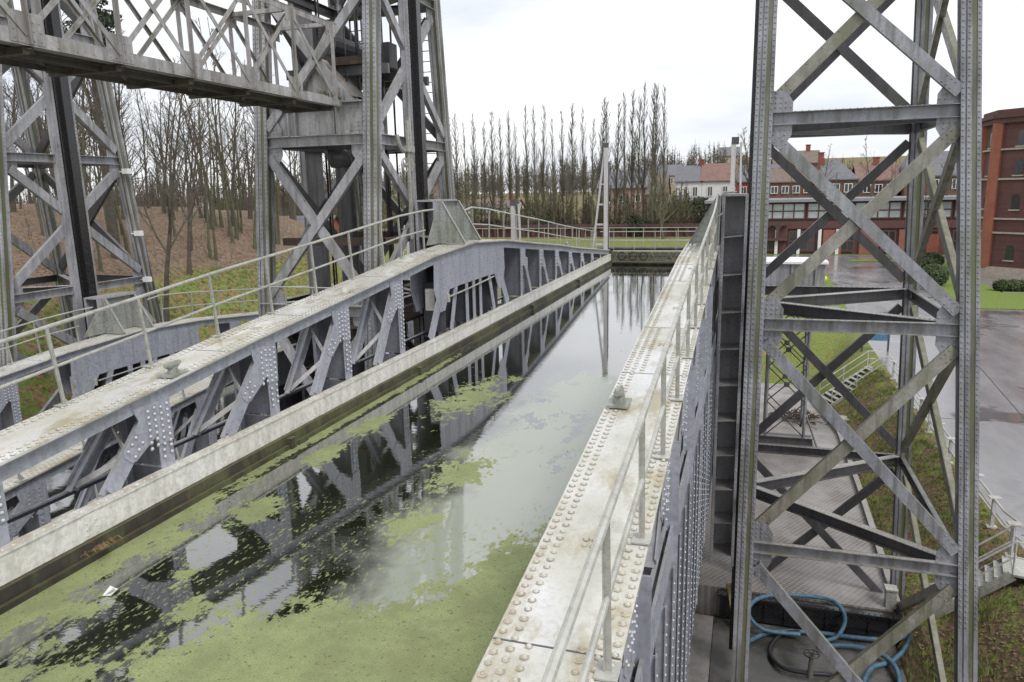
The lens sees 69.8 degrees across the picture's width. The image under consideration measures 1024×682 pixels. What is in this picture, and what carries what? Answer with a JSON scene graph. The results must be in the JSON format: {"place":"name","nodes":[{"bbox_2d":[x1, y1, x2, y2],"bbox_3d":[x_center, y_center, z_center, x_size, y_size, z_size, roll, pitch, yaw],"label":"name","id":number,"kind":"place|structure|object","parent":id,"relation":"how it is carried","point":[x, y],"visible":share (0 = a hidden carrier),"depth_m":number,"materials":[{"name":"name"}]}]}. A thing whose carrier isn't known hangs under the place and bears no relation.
{"place":"outdoors","nodes":[
{"label":"outdoors","id":0,"kind":"place"},
{"bbox_2d":[2,0,1023,202],"label":"sky","id":1,"kind":"structure","parent":0,"point":[500,55],"materials":[{"name":"white"}]},
{"bbox_2d":[9,155,1023,681],"bbox_3d":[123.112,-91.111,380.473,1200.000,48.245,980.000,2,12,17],"label":"ground","id":2,"kind":"structure","parent":0,"point":[827,347],"depth_m":42.30,"materials":[{"name":"plant"}]},
{"bbox_2d":[3,72,31,211],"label":"woodland tree","id":3,"kind":"object","parent":2,"relation":"on","point":[13,202],"visible":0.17,"depth_m":58.30,"materials":[{"name":"brown plant"}]},
{"bbox_2d":[3,9,103,303],"bbox_3d":[-21.362,-9.723,33.217,5.600,17.597,5.956,-11,15,-40],"label":"woodland tree","id":4,"kind":"object","parent":2,"relation":"on","point":[41,133],"visible":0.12,"depth_m":33.20,"materials":[{"name":"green plant"}]},
{"bbox_2d":[27,3,132,196],"bbox_3d":[-21.911,-10.624,37.640,5.418,16.012,3.080,-6,12,-20],"label":"woodland tree","id":5,"kind":"object","parent":2,"relation":"on","point":[84,139],"visible":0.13,"depth_m":37.86,"materials":[{"name":"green plant"}]},
{"bbox_2d":[0,0,161,414],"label":"guide tower","id":6,"kind":"structure","parent":2,"relation":"on","point":[79,228],"depth_m":24.59,"materials":[{"name":"paint"}]},
{"bbox_2d":[62,0,123,259],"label":"tree","id":7,"kind":"object","parent":2,"relation":"on","point":[112,224],"visible":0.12,"depth_m":42.52,"materials":[{"name":"brown plant"}]},
{"bbox_2d":[62,16,141,255],"bbox_3d":[-24.253,-11.984,43.411,5.160,15.270,2.933,-2,11,-2],"label":"woodland tree","id":8,"kind":"object","parent":2,"relation":"on","point":[126,245],"visible":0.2,"depth_m":44.01,"materials":[{"name":"brown plant"}]},
{"bbox_2d":[79,78,140,231],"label":"woodland tree","id":9,"kind":"object","parent":2,"relation":"on","point":[99,178],"visible":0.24,"depth_m":45.83,"materials":[{"name":"brown plant"}]},
{"bbox_2d":[75,32,157,199],"bbox_3d":[-20.692,-8.853,38.587,3.989,14.008,4.242,-7,13,-25],"label":"woodland tree","id":10,"kind":"object","parent":2,"relation":"on","point":[99,117],"visible":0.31,"depth_m":37.75,"materials":[{"name":"brown plant"}]},
{"bbox_2d":[126,89,153,208],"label":"woodland tree","id":11,"kind":"object","parent":2,"relation":"on","point":[145,170],"visible":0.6,"depth_m":74.14,"materials":[{"name":"brown plant"}]},
{"bbox_2d":[113,54,208,321],"bbox_3d":[-16.858,-6.891,35.863,4.805,14.302,2.211,-8,14,-32],"label":"woodland tree","id":12,"kind":"object","parent":2,"relation":"on","point":[167,250],"visible":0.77,"depth_m":36.13,"materials":[{"name":"brown plant"}]},
{"bbox_2d":[140,92,183,213],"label":"woodland tree","id":13,"kind":"object","parent":2,"relation":"on","point":[164,211],"visible":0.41,"depth_m":67.00,"materials":[{"name":"brown plant"}]},
{"bbox_2d":[143,93,184,219],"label":"woodland tree","id":14,"kind":"object","parent":2,"relation":"on","point":[170,163],"visible":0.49,"depth_m":63.49,"materials":[{"name":"brown plant"}]},
{"bbox_2d":[142,90,185,236],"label":"woodland tree","id":15,"kind":"object","parent":2,"relation":"on","point":[164,175],"visible":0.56,"depth_m":53.16,"materials":[{"name":"brown plant"}]},
{"bbox_2d":[8,184,335,291],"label":"saplings","id":16,"kind":"object","parent":2,"relation":"on","point":[154,187],"visible":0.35,"depth_m":58.78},
{"bbox_2d":[8,158,337,215],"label":"hill wood","id":17,"kind":"object","parent":2,"relation":"on","point":[151,189],"visible":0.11,"depth_m":116.94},
{"bbox_2d":[10,207,341,351],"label":"leaf litter","id":18,"kind":"object","parent":2,"relation":"on","point":[150,249],"visible":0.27,"depth_m":52.78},
{"bbox_2d":[17,253,341,402],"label":"rough grass","id":19,"kind":"structure","parent":2,"relation":"on","point":[174,316],"depth_m":46.26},
{"bbox_2d":[153,93,206,217],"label":"woodland tree","id":20,"kind":"object","parent":2,"relation":"on","point":[200,210],"visible":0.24,"depth_m":69.40,"materials":[{"name":"brown plant"}]},
{"bbox_2d":[152,99,211,275],"bbox_3d":[-19.877,-9.358,45.611,1.965,11.068,4.271,8,15,38],"label":"woodland tree","id":21,"kind":"object","parent":2,"relation":"on","point":[189,267],"visible":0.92,"depth_m":45.97,"materials":[{"name":"brown plant"}]},
{"bbox_2d":[171,102,218,249],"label":"woodland tree","id":22,"kind":"object","parent":2,"relation":"on","point":[190,191],"visible":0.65,"depth_m":51.87,"materials":[{"name":"brown plant"}]},
{"bbox_2d":[168,94,222,222],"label":"woodland tree","id":23,"kind":"object","parent":2,"relation":"on","point":[194,149],"visible":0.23,"depth_m":66.52,"materials":[{"name":"brown plant"}]},
{"bbox_2d":[168,56,224,228],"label":"woodland tree","id":24,"kind":"object","parent":2,"relation":"on","point":[209,201],"visible":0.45,"depth_m":60.20,"materials":[{"name":"brown plant"}]},
{"bbox_2d":[172,98,242,260],"bbox_3d":[-21.771,-11.711,52.073,3.839,12.628,5.672,-12,16,-43],"label":"woodland tree","id":25,"kind":"object","parent":2,"relation":"on","point":[212,220],"visible":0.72,"depth_m":52.03,"materials":[{"name":"brown plant"}]},
{"bbox_2d":[181,60,239,227],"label":"woodland tree","id":26,"kind":"object","parent":2,"relation":"on","point":[220,213],"visible":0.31,"depth_m":62.97,"materials":[{"name":"brown plant"}]},
{"bbox_2d":[177,17,247,239],"bbox_3d":[-23.464,-16.553,58.916,4.821,17.800,7.123,-3,12,-9],"label":"woodland tree","id":27,"kind":"object","parent":2,"relation":"on","point":[221,150],"visible":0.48,"depth_m":59.32,"materials":[{"name":"brown plant"}]},
{"bbox_2d":[194,53,247,243],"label":"woodland tree","id":28,"kind":"object","parent":2,"relation":"on","point":[226,203],"visible":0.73,"depth_m":57.78,"materials":[{"name":"brown plant"}]},
{"bbox_2d":[204,102,253,233],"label":"woodland tree","id":29,"kind":"object","parent":2,"relation":"on","point":[240,224],"visible":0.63,"depth_m":63.20,"materials":[{"name":"brown plant"}]},
{"bbox_2d":[208,51,250,225],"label":"woodland tree","id":30,"kind":"object","parent":2,"relation":"on","point":[232,193],"visible":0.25,"depth_m":67.05,"materials":[{"name":"brown plant"}]},
{"bbox_2d":[220,107,256,250],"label":"woodland tree","id":31,"kind":"object","parent":2,"relation":"on","point":[254,229],"visible":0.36,"depth_m":60.16,"materials":[{"name":"brown plant"}]},
{"bbox_2d":[239,109,254,218],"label":"woodland tree","id":32,"kind":"object","parent":2,"relation":"on","point":[250,204],"visible":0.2,"depth_m":76.40,"materials":[{"name":"brown plant"}]},
{"bbox_2d":[0,199,520,541],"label":"canal lift trough","id":33,"kind":"object","parent":2,"relation":"on","point":[25,489],"visible":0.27,"depth_m":22.48,"materials":[{"name":"paint"}]},
{"bbox_2d":[8,315,476,536],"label":"water","id":34,"kind":"structure","parent":33,"relation":"in","point":[56,485],"depth_m":19.24,"materials":[{"name":"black liquid"}]},
{"bbox_2d":[235,73,298,244],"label":"woodland tree","id":35,"kind":"object","parent":2,"relation":"on","point":[277,233],"visible":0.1,"depth_m":66.07,"materials":[{"name":"brown plant"}]},
{"bbox_2d":[252,0,464,415],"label":"guide tower","id":36,"kind":"structure","parent":2,"relation":"on","point":[354,141],"depth_m":19.38,"materials":[{"name":"paint"}]},
{"bbox_2d":[0,0,341,113],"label":"service bridge","id":37,"kind":"structure","parent":36,"relation":"attached to","point":[26,42],"depth_m":13.28,"materials":[{"name":"paint"}]},
{"bbox_2d":[150,158,695,230],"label":"scrub belt","id":38,"kind":"object","parent":2,"relation":"on","point":[684,209],"visible":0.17,"depth_m":136.01,"materials":[{"name":"plant"}]},
{"bbox_2d":[451,113,462,200],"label":"poplar tree","id":39,"kind":"object","parent":2,"relation":"on","point":[456,144],"visible":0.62,"depth_m":135.27,"materials":[{"name":"brown plant"}]},
{"bbox_2d":[459,123,472,217],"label":"poplar tree","id":40,"kind":"object","parent":2,"relation":"on","point":[466,194],"visible":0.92,"depth_m":126.32,"materials":[{"name":"brown plant"}]},
{"bbox_2d":[467,113,479,220],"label":"poplar tree","id":41,"kind":"object","parent":2,"relation":"on","point":[474,183],"visible":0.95,"depth_m":130.83,"materials":[{"name":"brown plant"}]},
{"bbox_2d":[477,123,489,221],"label":"poplar tree","id":42,"kind":"object","parent":2,"relation":"on","point":[484,182],"visible":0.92,"depth_m":130.74,"materials":[{"name":"brown plant"}]},
{"bbox_2d":[486,112,499,224],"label":"poplar tree","id":43,"kind":"object","parent":2,"relation":"on","point":[493,190],"visible":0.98,"depth_m":129.57,"materials":[{"name":"brown plant"}]},
{"bbox_2d":[464,193,525,213],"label":"house","id":44,"kind":"structure","parent":2,"relation":"on","point":[507,201],"depth_m":168.41,"materials":[{"name":"beige brick"}]},
{"bbox_2d":[494,117,507,236],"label":"poplar tree","id":45,"kind":"object","parent":2,"relation":"on","point":[500,188],"visible":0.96,"depth_m":125.02,"materials":[{"name":"brown plant"}]},
{"bbox_2d":[503,108,515,224],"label":"poplar tree","id":46,"kind":"object","parent":2,"relation":"on","point":[509,159],"visible":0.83,"depth_m":130.23,"materials":[{"name":"brown plant"}]},
{"bbox_2d":[521,103,532,219],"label":"poplar tree","id":47,"kind":"object","parent":2,"relation":"on","point":[526,189],"visible":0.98,"depth_m":131.31,"materials":[{"name":"brown plant"}]},
{"bbox_2d":[528,105,541,224],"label":"poplar tree","id":48,"kind":"object","parent":2,"relation":"on","point":[535,179],"visible":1,"depth_m":127.29,"materials":[{"name":"brown plant"}]},
{"bbox_2d":[382,227,697,246],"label":"meadow railing","id":49,"kind":"object","parent":2,"relation":"on","point":[576,231],"visible":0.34,"depth_m":99.15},
{"bbox_2d":[536,105,549,219],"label":"poplar tree","id":50,"kind":"object","parent":2,"relation":"on","point":[543,175],"visible":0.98,"depth_m":127.98,"materials":[{"name":"brown plant"}]},
{"bbox_2d":[394,214,700,224],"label":"hedge belt","id":51,"kind":"object","parent":2,"relation":"on","point":[696,219],"visible":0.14,"depth_m":125.58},
{"bbox_2d":[548,116,557,236],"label":"poplar tree","id":52,"kind":"object","parent":2,"relation":"on","point":[553,179],"visible":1,"depth_m":121.87,"materials":[{"name":"brown plant"}]},
{"bbox_2d":[557,111,566,217],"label":"poplar tree","id":53,"kind":"object","parent":2,"relation":"on","point":[562,184],"visible":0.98,"depth_m":127.89,"materials":[{"name":"brown plant"}]},
{"bbox_2d":[561,103,579,224],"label":"poplar tree","id":54,"kind":"object","parent":2,"relation":"on","point":[571,174],"visible":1,"depth_m":123.69,"materials":[{"name":"brown plant"}]},
{"bbox_2d":[577,105,587,218],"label":"poplar tree","id":55,"kind":"object","parent":2,"relation":"on","point":[583,176],"visible":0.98,"depth_m":129.23,"materials":[{"name":"brown plant"}]},
{"bbox_2d":[386,223,787,240],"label":"arched wall","id":56,"kind":"structure","parent":2,"relation":"on","point":[781,231],"depth_m":120.86,"materials":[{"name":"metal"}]},
{"bbox_2d":[586,119,598,223],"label":"poplar tree","id":57,"kind":"object","parent":2,"relation":"on","point":[592,184],"visible":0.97,"depth_m":120.04,"materials":[{"name":"brown plant"}]},
{"bbox_2d":[287,141,900,197],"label":"wood","id":58,"kind":"object","parent":2,"relation":"on","point":[714,158],"visible":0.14,"depth_m":244.20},
{"bbox_2d":[594,96,611,220],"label":"poplar tree","id":59,"kind":"object","parent":2,"relation":"on","point":[600,215],"visible":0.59,"depth_m":126.65,"materials":[{"name":"brown plant"}]},
{"bbox_2d":[609,101,625,223],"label":"poplar tree","id":60,"kind":"object","parent":2,"relation":"on","point":[617,190],"visible":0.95,"depth_m":123.52,"materials":[{"name":"brown plant"}]},
{"bbox_2d":[596,171,649,217],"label":"house","id":61,"kind":"structure","parent":2,"relation":"on","point":[628,190],"depth_m":147.49,"materials":[{"name":"stone"}]},
{"bbox_2d":[616,92,629,223],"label":"poplar tree","id":62,"kind":"object","parent":2,"relation":"on","point":[624,171],"visible":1,"depth_m":122.39,"materials":[{"name":"brown plant"}]},
{"bbox_2d":[621,90,641,214],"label":"poplar tree","id":63,"kind":"object","parent":2,"relation":"on","point":[632,165],"visible":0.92,"depth_m":122.61,"materials":[{"name":"brown plant"}]},
{"bbox_2d":[624,214,647,236],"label":"shrub","id":64,"kind":"object","parent":2,"relation":"on","point":[635,219],"visible":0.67,"depth_m":119.77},
{"bbox_2d":[630,96,648,214],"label":"poplar tree","id":65,"kind":"object","parent":2,"relation":"on","point":[637,141],"visible":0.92,"depth_m":122.12,"materials":[{"name":"brown plant"}]},
{"bbox_2d":[597,246,684,261],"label":"lock wall","id":66,"kind":"structure","parent":2,"relation":"on","point":[613,254],"depth_m":42.78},
{"bbox_2d":[640,83,649,217],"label":"poplar tree","id":67,"kind":"object","parent":2,"relation":"on","point":[642,184],"visible":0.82,"depth_m":126.15,"materials":[{"name":"brown plant"}]},
{"bbox_2d":[643,86,662,221],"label":"poplar tree","id":68,"kind":"object","parent":2,"relation":"on","point":[652,149],"visible":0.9,"depth_m":121.12,"materials":[{"name":"brown plant"}]},
{"bbox_2d":[644,83,662,221],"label":"poplar tree","id":69,"kind":"object","parent":2,"relation":"on","point":[656,216],"visible":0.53,"depth_m":122.68,"materials":[{"name":"brown plant"}]},
{"bbox_2d":[637,163,684,238],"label":"garden tree","id":70,"kind":"object","parent":2,"relation":"on","point":[659,210],"visible":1,"depth_m":115.42,"materials":[{"name":"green plant"}]},
{"bbox_2d":[657,85,669,223],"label":"poplar tree","id":71,"kind":"object","parent":2,"relation":"on","point":[664,148],"visible":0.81,"depth_m":120.19,"materials":[{"name":"brown plant"}]},
{"bbox_2d":[674,159,704,197],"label":"house","id":72,"kind":"structure","parent":2,"relation":"on","point":[689,177],"depth_m":153.34,"materials":[{"name":"paint"}]},
{"bbox_2d":[687,196,708,220],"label":"shrub","id":73,"kind":"object","parent":2,"relation":"on","point":[699,201],"visible":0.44,"depth_m":137.90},
{"bbox_2d":[700,163,737,198],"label":"house","id":74,"kind":"structure","parent":2,"relation":"on","point":[715,179],"depth_m":151.74,"materials":[{"name":"white stone"}]},
{"bbox_2d":[769,167,811,197],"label":"house","id":75,"kind":"structure","parent":2,"relation":"on","point":[779,181],"depth_m":129.08,"materials":[{"name":"brown brick"}]},
{"bbox_2d":[695,383,893,627],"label":"paved yard","id":76,"kind":"structure","parent":2,"relation":"on","point":[843,584],"depth_m":25.68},
{"bbox_2d":[758,316,817,446],"bbox_3d":[13.318,1.477,34.466,3.104,7.400,2.637,2,12,17],"label":"lattice trestle","id":77,"kind":"object","parent":76,"relation":"on","point":[769,437],"visible":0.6,"depth_m":34.59,"materials":[{"name":"paint"}]},
{"bbox_2d":[814,406,899,609],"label":"kerb","id":78,"kind":"structure","parent":76,"relation":"on","point":[869,520],"depth_m":27.62,"materials":[{"name":"concrete"}]},
{"bbox_2d":[884,584,898,608],"bbox_3d":[11.214,7.576,21.767,0.330,0.600,0.360,2,12,17],"label":"kerb post","id":79,"kind":"object","parent":76,"relation":"on","point":[890,595],"visible":1,"depth_m":21.65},
{"bbox_2d":[771,144,819,170],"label":"house","id":80,"kind":"structure","parent":2,"relation":"on","point":[810,156],"depth_m":158.19,"materials":[{"name":"brown brick"}]},
{"bbox_2d":[718,589,903,641],"bbox_3d":[8.926,8.296,22.206,5.200,0.812,0.320,2,12,17],"label":"base girder","id":81,"kind":"object","parent":2,"relation":"on","point":[829,618],"visible":0.77,"depth_m":21.99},
{"bbox_2d":[705,195,955,254],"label":"brick building","id":82,"kind":"structure","parent":2,"relation":"on","point":[799,216],"depth_m":111.13,"materials":[{"name":"red brick"}]},
{"bbox_2d":[768,203,805,219],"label":"window","id":83,"kind":"structure","parent":82,"relation":"in","point":[776,210],"depth_m":112.76,"materials":[{"name":"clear glass"}]},
{"bbox_2d":[788,230,814,251],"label":"window","id":84,"kind":"structure","parent":82,"relation":"in","point":[808,246],"depth_m":113.00,"materials":[{"name":"grey glass"}]},
{"bbox_2d":[807,202,852,218],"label":"window","id":85,"kind":"structure","parent":82,"relation":"in","point":[814,210],"depth_m":111.56,"materials":[{"name":"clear glass"}]},
{"bbox_2d":[855,201,902,218],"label":"window","id":86,"kind":"structure","parent":82,"relation":"in","point":[893,209],"depth_m":108.58,"materials":[{"name":"white glass"}]},
{"bbox_2d":[903,200,953,217],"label":"window","id":87,"kind":"structure","parent":82,"relation":"in","point":[947,205],"depth_m":106.37,"materials":[{"name":"white glass"}]},
{"bbox_2d":[812,152,859,196],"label":"house","id":88,"kind":"structure","parent":2,"relation":"on","point":[846,177],"depth_m":126.30,"materials":[{"name":"tile"}]},
{"bbox_2d":[819,351,890,405],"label":"stairs","id":89,"kind":"structure","parent":2,"relation":"on","point":[829,392],"depth_m":42.52,"materials":[{"name":"metal"}]},
{"bbox_2d":[852,157,899,196],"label":"house","id":90,"kind":"structure","parent":2,"relation":"on","point":[878,183],"depth_m":125.42,"materials":[{"name":"brown brick"}]},
{"bbox_2d":[827,367,1023,681],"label":"bank grass","id":91,"kind":"structure","parent":2,"relation":"on","point":[933,456],"depth_m":27.30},
{"bbox_2d":[897,151,956,195],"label":"house","id":92,"kind":"structure","parent":2,"relation":"on","point":[939,160],"depth_m":121.10,"materials":[{"name":"tile"}]},
{"bbox_2d":[832,366,1023,681],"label":"fallen leaves","id":93,"kind":"object","parent":2,"relation":"on","point":[993,648],"visible":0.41,"depth_m":23.17,"materials":[{"name":"brown plant"}]},
{"bbox_2d":[929,526,1023,617],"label":"stairs","id":94,"kind":"structure","parent":2,"relation":"on","point":[999,573],"depth_m":20.32,"materials":[{"name":"paint"}]},
{"bbox_2d":[981,107,1023,279],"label":"brick tower","id":95,"kind":"structure","parent":2,"relation":"on","point":[1002,207],"depth_m":78.94,"materials":[{"name":"brick"}]},
{"bbox_2d":[991,279,1023,291],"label":"hedge","id":96,"kind":"object","parent":2,"relation":"on","point":[1014,285],"visible":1,"depth_m":69.91,"materials":[{"name":"green plant"}]},
{"bbox_2d":[687,614,712,681],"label":"concrete apron","id":97,"kind":"object","parent":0,"point":[699,661],"visible":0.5,"depth_m":21.38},
{"bbox_2d":[709,617,906,681],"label":"pit floor","id":98,"kind":"structure","parent":0,"point":[787,651],"depth_m":20.93,"materials":[{"name":"concrete"}]},
{"bbox_2d":[750,593,846,641],"bbox_3d":[8.497,8.219,22.001,2.829,0.986,1.092,2,12,17],"label":"hose","id":99,"kind":"object","parent":98,"relation":"on","point":[790,633],"visible":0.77,"depth_m":21.83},
{"bbox_2d":[767,630,833,676],"bbox_3d":[8.071,8.957,20.721,1.484,0.171,2.570,-3,12,-10],"label":"hose","id":100,"kind":"object","parent":98,"relation":"on","point":[783,667],"visible":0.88,"depth_m":20.34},
{"bbox_2d":[749,629,911,681],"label":"hose","id":101,"kind":"object","parent":98,"relation":"on","point":[889,660],"visible":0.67,"depth_m":21.03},
{"bbox_2d":[729,0,982,681],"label":"guide tower","id":102,"kind":"structure","parent":98,"relation":"on","point":[953,115],"depth_m":15.67,"materials":[{"name":"paint"}]},
{"bbox_2d":[0,137,748,681],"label":"canal lift trough","id":103,"kind":"object","parent":102,"relation":"attached to","point":[606,589],"visible":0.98,"depth_m":10.08,"materials":[{"name":"paint"}]},
{"bbox_2d":[0,264,673,681],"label":"water","id":104,"kind":"structure","parent":103,"relation":"in","point":[396,534],"depth_m":8.86,"materials":[{"name":"green liquid"}]},
{"bbox_2d":[768,255,1023,548],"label":"road","id":105,"kind":"structure","parent":0,"point":[1001,455],"depth_m":39.48,"materials":[{"name":"asphalt"}]},
{"bbox_2d":[765,257,828,285],"bbox_3d":[12.194,-3.061,34.295,4.500,1.510,2.450,2,12,17],"label":"steel tank","id":106,"kind":"object","parent":105,"relation":"on","point":[780,274],"visible":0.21,"depth_m":32.99,"materials":[{"name":"paint"}]},
{"bbox_2d":[888,355,1023,556],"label":"road railing","id":107,"kind":"object","parent":105,"relation":"on","point":[993,516],"visible":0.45,"depth_m":22.58,"materials":[{"name":"metal"}]},
{"bbox_2d":[941,260,1023,309],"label":"lawn","id":108,"kind":"structure","parent":0,"point":[991,298],"depth_m":66.19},
{"bbox_2d":[921,252,944,267],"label":"shrub","id":109,"kind":"object","parent":108,"relation":"on","point":[932,258],"visible":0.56,"depth_m":89.02,"materials":[{"name":"green plant"}]},
{"bbox_2d":[922,263,949,285],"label":"topiary bush","id":110,"kind":"object","parent":108,"relation":"on","point":[939,274],"visible":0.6,"depth_m":74.25,"materials":[{"name":"green plant"}]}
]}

